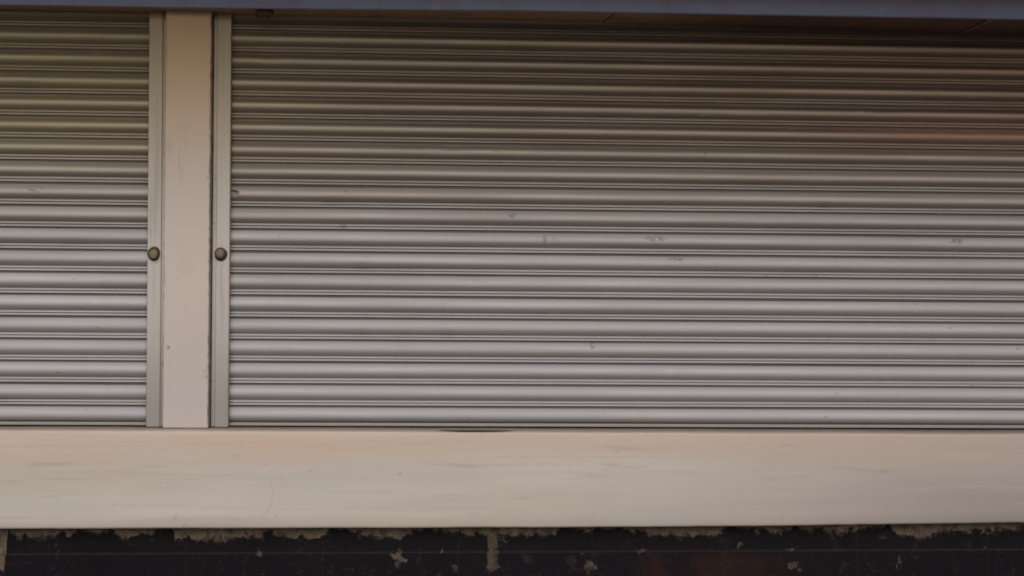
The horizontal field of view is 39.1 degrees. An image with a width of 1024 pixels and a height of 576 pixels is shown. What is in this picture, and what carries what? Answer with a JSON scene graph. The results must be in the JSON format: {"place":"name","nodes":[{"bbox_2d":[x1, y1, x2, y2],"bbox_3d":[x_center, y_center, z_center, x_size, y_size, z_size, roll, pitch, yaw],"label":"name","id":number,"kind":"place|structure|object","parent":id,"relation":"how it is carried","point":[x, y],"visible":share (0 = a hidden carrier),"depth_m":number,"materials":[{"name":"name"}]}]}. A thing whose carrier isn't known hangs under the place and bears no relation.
{"place":"outdoors","nodes":[
{"label":"outdoors","id":0,"kind":"place"},
{"label":"pavement","id":1,"kind":"structure","parent":0,"visible":0},
{"bbox_2d":[0,27,1023,575],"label":"shopfront wall","id":2,"kind":"structure","parent":1,"relation":"on","point":[976,549],"depth_m":4.72,"materials":[{"name":"paint"}]},
{"bbox_2d":[0,10,165,426],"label":"roller shutter","id":3,"kind":"object","parent":2,"relation":"attached to","point":[110,263],"visible":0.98,"depth_m":4.72,"materials":[{"name":"grey paint"}]},
{"bbox_2d":[0,425,1023,528],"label":"counter sill","id":4,"kind":"structure","parent":2,"relation":"attached to","point":[96,476],"depth_m":4.66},
{"bbox_2d":[163,10,213,427],"bbox_3d":[-1.060,-0.277,4.768,0.148,1.464,0.184,0,0,-3],"label":"divider post","id":5,"kind":"object","parent":4,"relation":"on","point":[188,229],"visible":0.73,"depth_m":4.68,"materials":[{"name":"beige paint"}]},
{"bbox_2d":[0,0,1023,34],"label":"canopy","id":6,"kind":"object","parent":2,"relation":"attached to","point":[968,16],"visible":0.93,"depth_m":4.60,"materials":[{"name":"blue metal"}]},
{"bbox_2d":[211,13,1023,427],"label":"roller shutter","id":7,"kind":"object","parent":2,"relation":"attached to","point":[531,307],"visible":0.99,"depth_m":4.81,"materials":[{"name":"grey paint"}]}
]}

